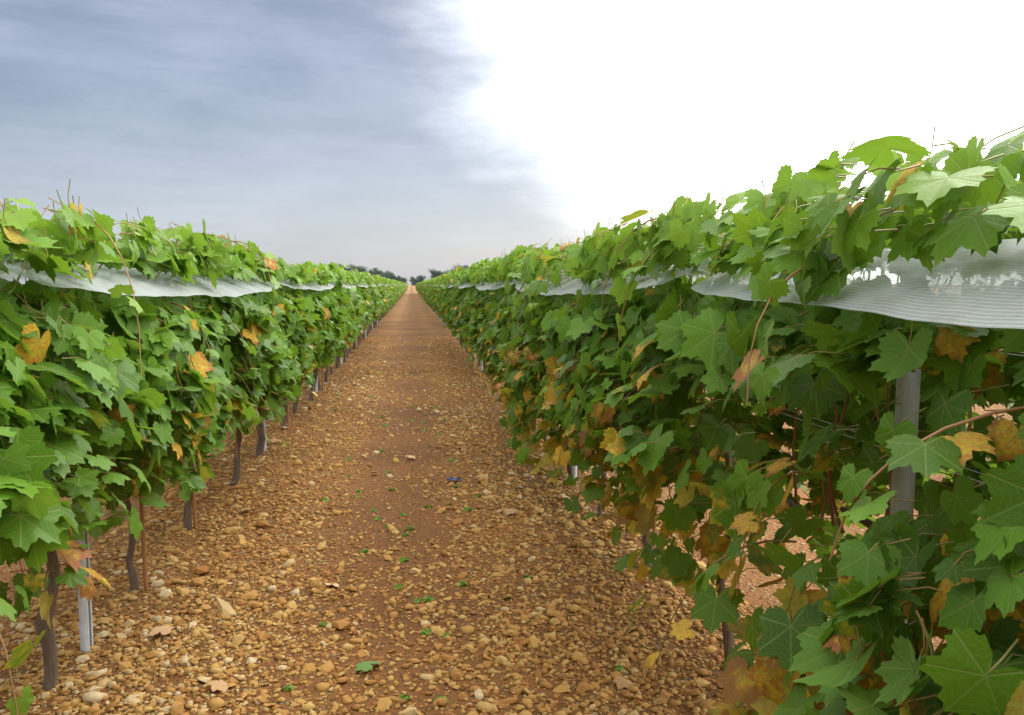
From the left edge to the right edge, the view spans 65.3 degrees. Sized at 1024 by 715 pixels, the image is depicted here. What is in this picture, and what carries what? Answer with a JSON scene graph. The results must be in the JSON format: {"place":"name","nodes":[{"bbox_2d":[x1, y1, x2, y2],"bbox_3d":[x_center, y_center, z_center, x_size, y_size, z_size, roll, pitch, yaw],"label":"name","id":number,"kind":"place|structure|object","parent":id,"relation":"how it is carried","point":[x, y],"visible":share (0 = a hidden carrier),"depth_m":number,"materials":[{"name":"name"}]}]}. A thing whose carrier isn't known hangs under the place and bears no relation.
{"place":"outdoors","nodes":[
{"label":"outdoors","id":0,"kind":"place"},
{"bbox_2d":[0,285,1016,714],"bbox_3d":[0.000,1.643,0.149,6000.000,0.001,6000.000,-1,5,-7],"label":"ground","id":1,"kind":"structure","parent":0,"point":[408,317],"depth_m":4.80,"materials":[{"name":"soil"}]},
{"bbox_2d":[0,179,333,714],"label":"vine row","id":2,"kind":"object","parent":1,"relation":"on","point":[116,392],"visible":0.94,"depth_m":3.02,"materials":[{"name":"green plant"}]},
{"bbox_2d":[0,258,395,652],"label":"netting","id":3,"kind":"object","parent":2,"relation":"attached to","point":[104,279],"visible":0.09,"depth_m":3.58,"materials":[{"name":"plastic"}]},
{"bbox_2d":[275,258,382,428],"bbox_3d":[-3.330,-0.655,14.791,1.655,2.127,12.806,-1,5,-7],"label":"vine row","id":4,"kind":"object","parent":1,"relation":"on","point":[352,309],"visible":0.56,"depth_m":11.26,"materials":[{"name":"green plant"}]},
{"bbox_2d":[338,262,362,270],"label":"tree","id":5,"kind":"object","parent":1,"relation":"on","point":[353,267],"visible":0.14,"depth_m":199.47,"materials":[{"name":"green plant"}]},
{"bbox_2d":[355,265,382,275],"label":"tree","id":6,"kind":"object","parent":1,"relation":"on","point":[376,271],"visible":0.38,"depth_m":199.40,"materials":[{"name":"green plant"}]},
{"bbox_2d":[352,275,390,348],"bbox_3d":[-4.329,-1.429,22.994,1.585,2.090,5.869,-1,5,-7],"label":"vine row","id":7,"kind":"object","parent":1,"relation":"on","point":[376,297],"visible":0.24,"depth_m":22.36,"materials":[{"name":"green plant"}]},
{"bbox_2d":[366,274,392,335],"bbox_3d":[-5.036,-1.898,28.150,1.585,2.090,5.869,-1,5,-7],"label":"vine row","id":8,"kind":"object","parent":1,"relation":"on","point":[385,303],"visible":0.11,"depth_m":28.54,"materials":[{"name":"green plant"}]},
{"bbox_2d":[373,277,394,325],"bbox_3d":[-5.611,-2.304,32.953,1.623,2.116,5.497,-1,5,-7],"label":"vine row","id":9,"kind":"object","parent":1,"relation":"on","point":[390,299],"visible":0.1,"depth_m":32.28,"materials":[{"name":"green plant"}]},
{"bbox_2d":[379,277,396,320],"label":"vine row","id":10,"kind":"object","parent":1,"relation":"on","point":[393,299],"visible":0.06,"depth_m":37.59,"materials":[{"name":"green plant"}]},
{"bbox_2d":[148,340,631,703],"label":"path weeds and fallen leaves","id":11,"kind":"object","parent":1,"relation":"on","point":[220,684],"visible":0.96,"depth_m":4.15,"materials":[{"name":"green plant"}]},
{"bbox_2d":[383,281,397,316],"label":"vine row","id":12,"kind":"object","parent":1,"relation":"on","point":[394,294],"visible":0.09,"depth_m":42.10,"materials":[{"name":"green plant"}]},
{"bbox_2d":[380,270,401,281],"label":"tree","id":13,"kind":"object","parent":1,"relation":"on","point":[387,274],"visible":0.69,"depth_m":187.65,"materials":[{"name":"green plant"}]},
{"bbox_2d":[386,280,400,312],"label":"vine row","id":14,"kind":"object","parent":1,"relation":"on","point":[397,289],"visible":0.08,"depth_m":48.11,"materials":[{"name":"green plant"}]},
{"bbox_2d":[0,335,796,714],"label":"path pebbles","id":15,"kind":"object","parent":1,"relation":"on","point":[92,695],"visible":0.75,"depth_m":4.09,"materials":[{"name":"gravel"}]},
{"bbox_2d":[409,275,425,285],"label":"tree","id":16,"kind":"object","parent":1,"relation":"on","point":[414,281],"visible":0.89,"depth_m":200.97,"materials":[{"name":"green plant"}]},
{"bbox_2d":[421,279,433,311],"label":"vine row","id":17,"kind":"object","parent":1,"relation":"on","point":[425,292],"visible":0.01,"depth_m":48.08,"materials":[{"name":"green plant"}]},
{"bbox_2d":[423,280,437,315],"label":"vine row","id":18,"kind":"object","parent":1,"relation":"on","point":[426,290],"visible":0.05,"depth_m":43.28,"materials":[{"name":"green plant"}]},
{"bbox_2d":[423,279,441,320],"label":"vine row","id":19,"kind":"object","parent":1,"relation":"on","point":[427,288],"visible":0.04,"depth_m":38.31,"materials":[{"name":"green plant"}]},
{"bbox_2d":[426,277,445,324],"bbox_3d":[-2.849,-2.330,33.274,1.557,2.112,5.283,-1,5,-7],"label":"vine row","id":20,"kind":"object","parent":1,"relation":"on","point":[432,280],"visible":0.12,"depth_m":32.67,"materials":[{"name":"green plant"}]},
{"bbox_2d":[428,268,448,278],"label":"tree","id":21,"kind":"object","parent":1,"relation":"on","point":[434,273],"visible":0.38,"depth_m":195.01,"materials":[{"name":"green plant"}]},
{"bbox_2d":[429,274,448,329],"bbox_3d":[-2.168,-1.910,28.280,1.585,2.090,5.869,-1,5,-7],"label":"vine row","id":22,"kind":"object","parent":1,"relation":"on","point":[434,298],"visible":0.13,"depth_m":27.13,"materials":[{"name":"green plant"}]},
{"bbox_2d":[432,271,462,347],"bbox_3d":[-1.550,-1.460,23.339,1.585,2.090,5.869,-1,5,-7],"label":"vine row","id":23,"kind":"object","parent":1,"relation":"on","point":[438,297],"visible":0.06,"depth_m":22.36,"materials":[{"name":"green plant"}]},
{"bbox_2d":[446,477,460,480],"bbox_3d":[-0.488,1.020,6.710,0.129,0.024,0.109,-1,5,-7],"label":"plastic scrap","id":24,"kind":"object","parent":1,"relation":"on","point":[453,478],"visible":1,"depth_m":6.71,"materials":[{"name":"blue"}]},
{"bbox_2d":[448,263,468,270],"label":"tree","id":25,"kind":"object","parent":1,"relation":"on","point":[465,267],"visible":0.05,"depth_m":210.01,"materials":[{"name":"green plant"}]},
{"bbox_2d":[434,254,521,382],"bbox_3d":[-0.530,-0.715,15.056,1.633,2.198,12.554,-1,5,-7],"label":"vine row","id":26,"kind":"object","parent":1,"relation":"on","point":[463,312],"visible":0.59,"depth_m":12.15,"materials":[{"name":"green plant"}]},
{"bbox_2d":[467,125,1023,714],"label":"vine row","id":27,"kind":"object","parent":1,"relation":"on","point":[613,383],"visible":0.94,"depth_m":1.97,"materials":[{"name":"green plant"}]},
{"bbox_2d":[423,238,1023,623],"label":"netting","id":28,"kind":"object","parent":27,"relation":"attached to","point":[962,286],"visible":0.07,"depth_m":1.51,"materials":[{"name":"plastic"}]},
{"bbox_2d":[0,0,1023,284],"label":"sky","id":29,"kind":"structure","parent":0,"point":[405,138],"materials":[{"name":"white"}]}
]}

